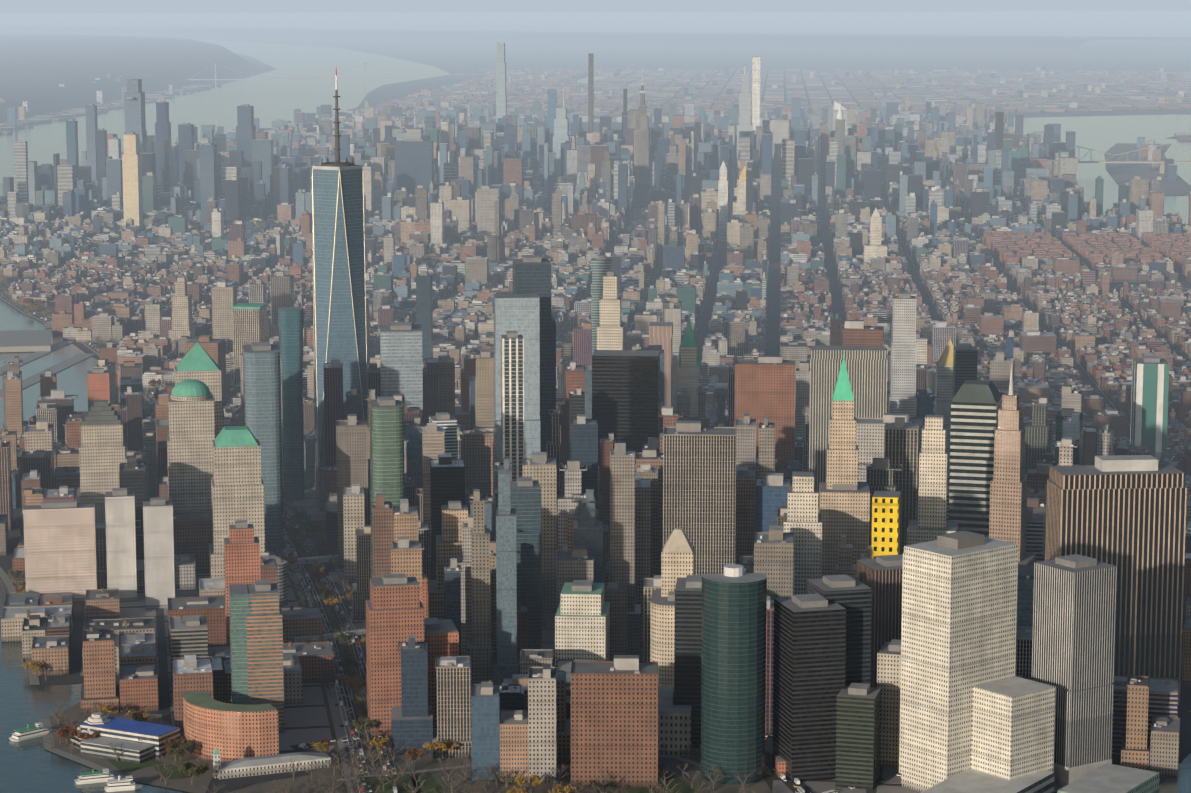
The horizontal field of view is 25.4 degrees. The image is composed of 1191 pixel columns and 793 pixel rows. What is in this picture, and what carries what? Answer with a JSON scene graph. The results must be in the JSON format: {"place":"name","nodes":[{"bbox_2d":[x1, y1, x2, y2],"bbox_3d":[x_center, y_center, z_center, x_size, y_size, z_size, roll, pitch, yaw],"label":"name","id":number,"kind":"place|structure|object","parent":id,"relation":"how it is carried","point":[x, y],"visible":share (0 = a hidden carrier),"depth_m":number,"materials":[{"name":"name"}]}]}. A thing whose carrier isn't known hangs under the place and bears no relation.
{"place":"outdoors","nodes":[
{"label":"outdoors","id":0,"kind":"place"},
{"bbox_2d":[0,567,39,684],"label":"esplanade","id":1,"kind":"structure","parent":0,"point":[6,579],"depth_m":2804.42,"materials":[{"name":"grey"}]},
{"bbox_2d":[28,661,46,677],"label":"tree","id":2,"kind":"object","parent":1,"relation":"on","point":[35,667],"visible":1,"depth_m":2437.49,"materials":[{"name":"yellow plant"}]},
{"bbox_2d":[39,718,134,779],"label":"esplanade","id":3,"kind":"structure","parent":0,"point":[46,724],"depth_m":2192.23,"materials":[{"name":"grey"}]},
{"bbox_2d":[44,697,212,792],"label":"waterfront plaza","id":4,"kind":"structure","parent":0,"point":[148,775],"depth_m":2172.17,"materials":[{"name":"concrete"}]},
{"bbox_2d":[56,724,76,745],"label":"tree","id":5,"kind":"object","parent":4,"relation":"on","point":[64,735],"visible":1,"depth_m":2211.58,"materials":[{"name":"brown plant"}]},
{"bbox_2d":[62,739,77,753],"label":"tree","id":6,"kind":"object","parent":4,"relation":"on","point":[71,748],"visible":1,"depth_m":2189.12,"materials":[{"name":"brown plant"}]},
{"bbox_2d":[77,730,99,739],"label":"tree","id":7,"kind":"object","parent":4,"relation":"on","point":[81,735],"visible":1,"depth_m":2199.89,"materials":[{"name":"brown plant"}]},
{"bbox_2d":[97,704,117,715],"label":"tree","id":8,"kind":"object","parent":4,"relation":"on","point":[108,708],"visible":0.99,"depth_m":2292.38,"materials":[{"name":"yellow plant"}]},
{"bbox_2d":[108,743,127,760],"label":"tree","id":9,"kind":"object","parent":4,"relation":"on","point":[113,749],"visible":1,"depth_m":2169.03,"materials":[{"name":"brown plant"}]},
{"bbox_2d":[127,710,149,721],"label":"tree","id":10,"kind":"object","parent":4,"relation":"on","point":[142,716],"visible":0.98,"depth_m":2261.45,"materials":[{"name":"brown plant"}]},
{"bbox_2d":[156,752,170,767],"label":"tree","id":11,"kind":"object","parent":4,"relation":"on","point":[165,761],"visible":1,"depth_m":2149.59,"materials":[{"name":"brown plant"}]},
{"bbox_2d":[153,764,173,784],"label":"tree","id":12,"kind":"object","parent":4,"relation":"on","point":[163,777],"visible":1,"depth_m":2102.96,"materials":[{"name":"brown plant"}]},
{"bbox_2d":[164,737,184,756],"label":"tree","id":13,"kind":"object","parent":4,"relation":"on","point":[174,741],"visible":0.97,"depth_m":2183.38,"materials":[{"name":"brown plant"}]},
{"bbox_2d":[164,739,194,762],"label":"tree","id":14,"kind":"object","parent":4,"relation":"on","point":[185,744],"visible":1,"depth_m":2164.02,"materials":[{"name":"green plant"}]},
{"bbox_2d":[178,761,208,784],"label":"tree","id":15,"kind":"object","parent":4,"relation":"on","point":[183,767],"visible":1,"depth_m":2100.94,"materials":[{"name":"green plant"}]},
{"bbox_2d":[105,758,162,772],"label":"lawn","id":16,"kind":"structure","parent":0,"point":[123,766],"depth_m":2160.42,"materials":[{"name":"green plant"}]},
{"bbox_2d":[0,297,353,792],"bbox_3d":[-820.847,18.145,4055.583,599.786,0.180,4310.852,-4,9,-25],"label":"street pavement","id":17,"kind":"structure","parent":0,"point":[341,747],"depth_m":2315.33,"materials":[{"name":"grey"}]},
{"bbox_2d":[281,556,298,570],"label":"tree","id":18,"kind":"object","parent":17,"relation":"on","point":[292,560],"visible":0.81,"depth_m":2890.75,"materials":[{"name":"green plant"}]},
{"bbox_2d":[153,764,200,779],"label":"lawn","id":19,"kind":"structure","parent":0,"point":[175,774],"depth_m":2137.98,"materials":[{"name":"green plant"}]},
{"bbox_2d":[19,306,363,790],"bbox_3d":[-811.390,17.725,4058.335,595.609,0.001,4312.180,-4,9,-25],"label":"lane line","id":20,"kind":"object","parent":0,"point":[325,631],"visible":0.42,"depth_m":2379.23,"materials":[{"name":"white paint"}]},
{"bbox_2d":[0,280,421,792],"bbox_3d":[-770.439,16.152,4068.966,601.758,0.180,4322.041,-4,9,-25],"label":"street pavement","id":21,"kind":"structure","parent":0,"point":[339,571],"depth_m":2757.24,"materials":[{"name":"grey"}]},
{"bbox_2d":[400,753,423,771],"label":"tree","id":22,"kind":"object","parent":21,"relation":"on","point":[410,760],"visible":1,"depth_m":2138.52,"materials":[{"name":"brown plant"}]},
{"bbox_2d":[0,38,450,792],"bbox_3d":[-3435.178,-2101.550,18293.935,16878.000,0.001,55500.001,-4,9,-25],"label":"river","id":23,"kind":"structure","parent":0,"point":[30,766],"depth_m":12187.25,"materials":[{"name":"grey liquid"}]},
{"bbox_2d":[9,722,52,741],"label":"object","id":24,"kind":"object","parent":23,"relation":"on","point":[39,729],"visible":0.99,"depth_m":2238.89,"materials":[{"name":"white"}]},
{"bbox_2d":[74,768,121,784],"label":"ferry","id":25,"kind":"object","parent":23,"relation":"in","point":[104,775],"visible":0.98,"depth_m":2112.38,"materials":[{"name":"white"}]},
{"bbox_2d":[104,775,141,791],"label":"ferry","id":26,"kind":"object","parent":23,"relation":"on","point":[122,784],"visible":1,"depth_m":2090.49,"materials":[{"name":"white"}]},
{"bbox_2d":[359,772,444,792],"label":"lawn","id":27,"kind":"structure","parent":0,"point":[430,783],"depth_m":2105.19,"materials":[{"name":"green plant"}]},
{"bbox_2d":[381,770,404,786],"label":"tree","id":28,"kind":"object","parent":27,"relation":"on","point":[392,778],"visible":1,"depth_m":2084.26,"materials":[{"name":"brown plant"}]},
{"bbox_2d":[386,765,406,785],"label":"tree","id":29,"kind":"object","parent":27,"relation":"on","point":[394,779],"visible":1,"depth_m":2098.30,"materials":[{"name":"brown plant"}]},
{"bbox_2d":[229,749,772,792],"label":"park lawn","id":30,"kind":"structure","parent":0,"point":[431,762],"depth_m":2119.07,"materials":[{"name":"brown"}]},
{"bbox_2d":[280,757,300,779],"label":"tree","id":31,"kind":"object","parent":30,"relation":"on","point":[293,767],"visible":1,"depth_m":2117.42,"materials":[{"name":"brown plant"}]},
{"bbox_2d":[313,741,328,751],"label":"tree","id":32,"kind":"object","parent":30,"relation":"on","point":[324,746],"visible":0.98,"depth_m":2176.09,"materials":[{"name":"yellow plant"}]},
{"bbox_2d":[312,780,339,792],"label":"tree","id":33,"kind":"object","parent":30,"relation":"on","point":[321,788],"visible":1,"depth_m":2059.33,"materials":[{"name":"brown plant"}]},
{"bbox_2d":[320,774,336,790],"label":"tree","id":34,"kind":"object","parent":30,"relation":"on","point":[324,777],"visible":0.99,"depth_m":2087.99,"materials":[{"name":"brown plant"}]},
{"bbox_2d":[322,755,345,774],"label":"tree","id":35,"kind":"object","parent":30,"relation":"on","point":[327,761],"visible":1,"depth_m":2129.85,"materials":[{"name":"brown plant"}]},
{"bbox_2d":[340,774,360,792],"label":"tree","id":36,"kind":"object","parent":30,"relation":"on","point":[352,787],"visible":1,"depth_m":2077.34,"materials":[{"name":"brown plant"}]},
{"bbox_2d":[346,758,365,776],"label":"tree","id":37,"kind":"object","parent":30,"relation":"on","point":[354,766],"visible":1,"depth_m":2122.22,"materials":[{"name":"brown plant"}]},
{"bbox_2d":[369,760,388,782],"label":"tree","id":38,"kind":"object","parent":30,"relation":"on","point":[376,769],"visible":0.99,"depth_m":2108.63,"materials":[{"name":"brown plant"}]},
{"bbox_2d":[369,737,390,753],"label":"tree","id":39,"kind":"object","parent":30,"relation":"on","point":[378,743],"visible":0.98,"depth_m":2177.89,"materials":[{"name":"yellow plant"}]},
{"bbox_2d":[374,747,394,768],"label":"tree","id":40,"kind":"object","parent":30,"relation":"on","point":[385,760],"visible":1,"depth_m":2146.77,"materials":[{"name":"brown plant"}]},
{"bbox_2d":[374,771,395,790],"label":"tree","id":41,"kind":"object","parent":30,"relation":"on","point":[382,781],"visible":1,"depth_m":2088.29,"materials":[{"name":"brown plant"}]},
{"bbox_2d":[402,780,424,792],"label":"tree","id":42,"kind":"object","parent":30,"relation":"on","point":[417,789],"visible":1,"depth_m":2062.00,"materials":[{"name":"brown plant"}]},
{"bbox_2d":[405,747,424,766],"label":"tree","id":43,"kind":"object","parent":30,"relation":"on","point":[419,753],"visible":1,"depth_m":2150.21,"materials":[{"name":"brown plant"}]},
{"bbox_2d":[411,769,424,787],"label":"tree","id":44,"kind":"object","parent":30,"relation":"on","point":[413,776],"visible":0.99,"depth_m":2097.02,"materials":[{"name":"brown plant"}]},
{"bbox_2d":[422,739,448,758],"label":"tree","id":45,"kind":"object","parent":30,"relation":"on","point":[442,745],"visible":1,"depth_m":2165.90,"materials":[{"name":"yellow plant"}]},
{"bbox_2d":[440,771,466,792],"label":"tree","id":46,"kind":"object","parent":30,"relation":"on","point":[451,786],"visible":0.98,"depth_m":2079.95,"materials":[{"name":"brown plant"}]},
{"bbox_2d":[446,738,464,750],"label":"tree","id":47,"kind":"object","parent":30,"relation":"on","point":[450,745],"visible":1,"depth_m":2172.67,"materials":[{"name":"yellow plant"}]},
{"bbox_2d":[458,757,474,778],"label":"tree","id":48,"kind":"object","parent":30,"relation":"on","point":[466,773],"visible":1,"depth_m":2113.85,"materials":[{"name":"brown plant"}]},
{"bbox_2d":[461,771,485,792],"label":"tree","id":49,"kind":"object","parent":30,"relation":"on","point":[469,782],"visible":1,"depth_m":2080.54,"materials":[{"name":"brown plant"}]},
{"bbox_2d":[507,786,525,792],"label":"tree","id":50,"kind":"object","parent":30,"relation":"on","point":[517,790],"visible":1,"depth_m":2041.12,"materials":[{"name":"yellow plant"}]},
{"bbox_2d":[514,774,542,791],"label":"tree","id":51,"kind":"object","parent":30,"relation":"on","point":[521,781],"visible":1,"depth_m":2069.59,"materials":[{"name":"yellow plant"}]},
{"bbox_2d":[550,765,569,783],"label":"tree","id":52,"kind":"object","parent":30,"relation":"on","point":[559,775],"visible":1,"depth_m":2105.86,"materials":[{"name":"brown plant"}]},
{"bbox_2d":[548,784,575,792],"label":"tree","id":53,"kind":"object","parent":30,"relation":"on","point":[566,789],"visible":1,"depth_m":2044.81,"materials":[{"name":"yellow plant"}]},
{"bbox_2d":[593,770,612,791],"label":"tree","id":54,"kind":"object","parent":30,"relation":"on","point":[602,784],"visible":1,"depth_m":2083.66,"materials":[{"name":"brown plant"}]},
{"bbox_2d":[658,766,674,783],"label":"tree","id":55,"kind":"object","parent":30,"relation":"on","point":[665,778],"visible":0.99,"depth_m":2104.41,"materials":[{"name":"brown plant"}]},
{"bbox_2d":[683,768,700,788],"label":"tree","id":56,"kind":"object","parent":30,"relation":"on","point":[692,781],"visible":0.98,"depth_m":2093.11,"materials":[{"name":"brown plant"}]},
{"bbox_2d":[687,743,700,760],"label":"tree","id":57,"kind":"object","parent":30,"relation":"on","point":[694,749],"visible":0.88,"depth_m":2172.07,"materials":[{"name":"brown plant"}]},
{"bbox_2d":[707,766,723,789],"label":"tree","id":58,"kind":"object","parent":30,"relation":"on","point":[713,781],"visible":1,"depth_m":2090.11,"materials":[{"name":"brown plant"}]},
{"bbox_2d":[470,770,561,784],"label":"footpath","id":59,"kind":"structure","parent":0,"point":[509,783],"depth_m":2110.58,"materials":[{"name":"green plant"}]},
{"bbox_2d":[335,755,700,780],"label":"road","id":60,"kind":"structure","parent":0,"point":[673,756],"depth_m":2152.02,"materials":[{"name":"asphalt"}]},
{"bbox_2d":[290,724,812,792],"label":"road","id":61,"kind":"structure","parent":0,"point":[793,789],"depth_m":2175.14,"materials":[{"name":"asphalt"}]},
{"bbox_2d":[0,65,1190,786],"bbox_3d":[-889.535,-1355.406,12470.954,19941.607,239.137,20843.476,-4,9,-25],"label":"city buildings","id":62,"kind":"structure","parent":0,"point":[938,179],"depth_m":4841.82,"materials":[{"name":"concrete"}]},
{"bbox_2d":[0,11,1190,792],"bbox_3d":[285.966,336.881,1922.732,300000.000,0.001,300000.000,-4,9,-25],"label":"ground sheet","id":63,"kind":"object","parent":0,"point":[460,61],"depth_m":54488.23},
{"bbox_2d":[0,34,261,121],"bbox_3d":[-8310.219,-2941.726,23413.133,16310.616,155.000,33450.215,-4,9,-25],"label":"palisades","id":64,"kind":"structure","parent":63,"relation":"on","point":[36,70],"depth_m":21583.42,"materials":[{"name":"grey stone"}]},
{"bbox_2d":[0,298,347,792],"bbox_3d":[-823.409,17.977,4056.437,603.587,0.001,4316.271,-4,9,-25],"label":"street bikeway verge","id":65,"kind":"structure","parent":63,"relation":"on","point":[332,730],"depth_m":2338.53,"materials":[{"name":"concrete"}]},
{"bbox_2d":[0,284,391,751],"bbox_3d":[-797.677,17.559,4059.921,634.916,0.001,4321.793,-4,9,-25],"label":"roadway","id":66,"kind":"structure","parent":63,"relation":"on","point":[338,647],"depth_m":2668.55,"materials":[{"name":"asphalt"}]},
{"bbox_2d":[2,296,359,792],"bbox_3d":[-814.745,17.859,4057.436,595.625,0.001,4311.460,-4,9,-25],"label":"lane line","id":67,"kind":"object","parent":66,"relation":"on","point":[324,641],"visible":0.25,"depth_m":2350.35,"materials":[{"name":"white paint"}]},
{"bbox_2d":[0,290,369,742],"bbox_3d":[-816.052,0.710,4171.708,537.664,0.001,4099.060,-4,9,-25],"label":"road median","id":68,"kind":"object","parent":66,"relation":"on","point":[348,673],"visible":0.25,"depth_m":2669.85,"materials":[{"name":"grey"}]},
{"bbox_2d":[148,379,160,390],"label":"tree","id":69,"kind":"object","parent":68,"relation":"on","point":[158,381],"visible":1,"depth_m":4228.24,"materials":[{"name":"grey plant"}]},
{"bbox_2d":[307,564,324,579],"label":"tree","id":70,"kind":"object","parent":68,"relation":"on","point":[312,568],"visible":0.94,"depth_m":2848.04,"materials":[{"name":"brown plant"}]},
{"bbox_2d":[309,568,328,585],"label":"tree","id":71,"kind":"object","parent":68,"relation":"on","point":[317,573],"visible":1,"depth_m":2816.93,"materials":[{"name":"brown plant"}]},
{"bbox_2d":[318,586,334,599],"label":"tree","id":72,"kind":"object","parent":68,"relation":"on","point":[324,592],"visible":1,"depth_m":2732.23,"materials":[{"name":"brown plant"}]},
{"bbox_2d":[322,596,343,612],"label":"tree","id":73,"kind":"object","parent":68,"relation":"on","point":[331,601],"visible":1,"depth_m":2689.22,"materials":[{"name":"yellow plant"}]},
{"bbox_2d":[334,631,352,645],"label":"tree","id":74,"kind":"object","parent":68,"relation":"on","point":[340,635],"visible":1,"depth_m":2549.37,"materials":[{"name":"green plant"}]},
{"bbox_2d":[339,658,359,671],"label":"tree","id":75,"kind":"object","parent":68,"relation":"on","point":[354,662],"visible":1,"depth_m":2444.31,"materials":[{"name":"green plant"}]},
{"bbox_2d":[343,675,362,693],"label":"tree","id":76,"kind":"object","parent":68,"relation":"on","point":[355,678],"visible":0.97,"depth_m":2382.13,"materials":[{"name":"green plant"}]},
{"bbox_2d":[344,675,366,697],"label":"tree","id":77,"kind":"object","parent":68,"relation":"on","point":[350,683],"visible":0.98,"depth_m":2364.64,"materials":[{"name":"brown plant"}]},
{"bbox_2d":[353,700,366,718],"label":"tree","id":78,"kind":"object","parent":68,"relation":"on","point":[359,707],"visible":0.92,"depth_m":2295.19,"materials":[{"name":"brown plant"}]},
{"bbox_2d":[352,717,376,736],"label":"tree","id":79,"kind":"object","parent":68,"relation":"on","point":[368,723],"visible":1,"depth_m":2237.37,"materials":[{"name":"green plant"}]},
{"bbox_2d":[10,299,368,792],"bbox_3d":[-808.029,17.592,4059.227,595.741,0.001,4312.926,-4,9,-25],"label":"lane line","id":80,"kind":"object","parent":66,"relation":"on","point":[333,648],"visible":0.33,"depth_m":2464.66,"materials":[{"name":"white paint"}]},
{"bbox_2d":[3,286,395,769],"bbox_3d":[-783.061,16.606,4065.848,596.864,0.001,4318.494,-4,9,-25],"label":"lane line","id":81,"kind":"object","parent":66,"relation":"on","point":[347,613],"visible":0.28,"depth_m":2694.43,"materials":[{"name":"white paint"}]},
{"bbox_2d":[285,534,368,774],"bbox_3d":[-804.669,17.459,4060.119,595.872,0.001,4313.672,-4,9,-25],"label":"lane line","id":82,"kind":"object","parent":66,"relation":"on","point":[340,661],"visible":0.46,"depth_m":2460.96,"materials":[{"name":"white paint"}]},
{"bbox_2d":[187,63,392,88],"bbox_3d":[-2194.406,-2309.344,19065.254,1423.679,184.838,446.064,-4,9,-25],"label":"suspension bridge","id":83,"kind":"structure","parent":63,"relation":"on","point":[309,78],"depth_m":19077.14,"materials":[{"name":"silver metal"}]},
{"bbox_2d":[287,555,337,570],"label":"pedestrian bridge","id":84,"kind":"structure","parent":63,"relation":"on","point":[319,559],"depth_m":2903.44,"materials":[{"name":"grey glass"}]},
{"bbox_2d":[294,629,365,642],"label":"pedestrian bridge","id":85,"kind":"structure","parent":63,"relation":"on","point":[326,636],"depth_m":2562.70,"materials":[{"name":"grey glass"}]},
{"bbox_2d":[0,76,1190,792],"bbox_3d":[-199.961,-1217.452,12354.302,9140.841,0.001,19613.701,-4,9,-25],"label":"streets","id":86,"kind":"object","parent":63,"relation":"on","point":[388,92],"visible":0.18,"depth_m":4827.83,"materials":[{"name":"asphalt"}]},
{"bbox_2d":[8,570,23,583],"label":"tree","id":87,"kind":"object","parent":86,"relation":"on","point":[10,574],"visible":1,"depth_m":2830.30,"materials":[{"name":"brown plant"}]},
{"bbox_2d":[0,341,74,374],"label":"pier","id":88,"kind":"structure","parent":86,"relation":"on","point":[39,354],"depth_m":4671.76,"materials":[{"name":"grey"}]},
{"bbox_2d":[0,329,50,351],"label":"building","id":89,"kind":"structure","parent":88,"relation":"on","point":[24,340],"depth_m":4785.97,"materials":[{"name":"grey"}]},
{"bbox_2d":[0,354,94,398],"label":"pier","id":90,"kind":"structure","parent":86,"relation":"on","point":[54,369],"depth_m":4493.20,"materials":[{"name":"grey"}]},
{"bbox_2d":[39,662,55,680],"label":"tree","id":91,"kind":"object","parent":86,"relation":"on","point":[46,673],"visible":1,"depth_m":2426.71,"materials":[{"name":"brown plant"}]},
{"bbox_2d":[319,545,332,555],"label":"tree","id":92,"kind":"object","parent":86,"relation":"on","point":[322,549],"visible":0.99,"depth_m":2960.40,"materials":[{"name":"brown plant"}]},
{"bbox_2d":[345,589,352,605],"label":"tree","id":93,"kind":"object","parent":86,"relation":"on","point":[349,594],"visible":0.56,"depth_m":2720.73,"materials":[{"name":"brown plant"}]},
{"bbox_2d":[1042,144,1190,173],"bbox_3d":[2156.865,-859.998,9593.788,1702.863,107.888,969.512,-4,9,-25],"label":"bridge","id":94,"kind":"structure","parent":63,"relation":"on","point":[1162,163],"depth_m":9603.06,"materials":[{"name":"silver metal"}]},
{"bbox_2d":[0,27,1190,52],"bbox_3d":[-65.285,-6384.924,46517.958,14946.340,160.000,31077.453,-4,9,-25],"label":"hills","id":95,"kind":"structure","parent":0,"point":[1020,44],"depth_m":37713.69,"materials":[{"name":"vegetation"},{"name":"soil"}]},
{"bbox_2d":[0,0,1190,12],"label":"sky","id":96,"kind":"structure","parent":0,"point":[6,6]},
{"bbox_2d":[11,105,1190,792],"bbox_3d":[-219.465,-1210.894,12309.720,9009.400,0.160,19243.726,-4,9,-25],"label":"block pavements","id":97,"kind":"structure","parent":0,"point":[307,717],"depth_m":2479.71,"materials":[{"name":"concrete"}]},
{"bbox_2d":[307,531,326,541],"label":"tree","id":98,"kind":"object","parent":97,"relation":"on","point":[318,535],"visible":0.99,"depth_m":3025.79,"materials":[{"name":"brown plant"}]},
{"bbox_2d":[23,43,1190,792],"bbox_3d":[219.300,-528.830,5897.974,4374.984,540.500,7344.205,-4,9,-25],"label":"skyscrapers","id":99,"kind":"structure","parent":0,"point":[891,655],"depth_m":2414.00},
{"bbox_2d":[312,169,367,467],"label":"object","id":100,"kind":"object","parent":99,"relation":"on","point":[330,304],"visible":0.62,"depth_m":3211.95,"materials":[{"name":"silver metal"}]},
{"bbox_2d":[588,765,697,792],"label":"battery lawn","id":101,"kind":"structure","parent":0,"point":[683,787],"depth_m":2094.48,"materials":[{"name":"green plant"}]},
{"bbox_2d":[451,74,1007,117],"bbox_3d":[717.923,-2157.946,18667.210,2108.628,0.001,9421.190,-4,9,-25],"label":"distant water","id":102,"kind":"structure","parent":0,"point":[585,80],"depth_m":21305.94,"materials":[{"name":"grey liquid"}]},
{"bbox_2d":[1007,114,1190,792],"bbox_3d":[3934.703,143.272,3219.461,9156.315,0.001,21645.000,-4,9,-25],"label":"river water","id":103,"kind":"structure","parent":0,"point":[1102,133],"depth_m":11752.86,"materials":[{"name":"grey liquid"}]},
{"bbox_2d":[1104,143,1190,195],"bbox_3d":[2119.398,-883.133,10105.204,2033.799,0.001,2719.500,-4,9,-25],"label":"island","id":104,"kind":"structure","parent":0,"point":[1121,173],"depth_m":9781.43,"materials":[{"name":"grey"}]},
{"bbox_2d":[1177,709,1190,717],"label":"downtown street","id":105,"kind":"structure","parent":0,"point":[1186,712],"depth_m":2316.08,"materials":[{"name":"asphalt"}]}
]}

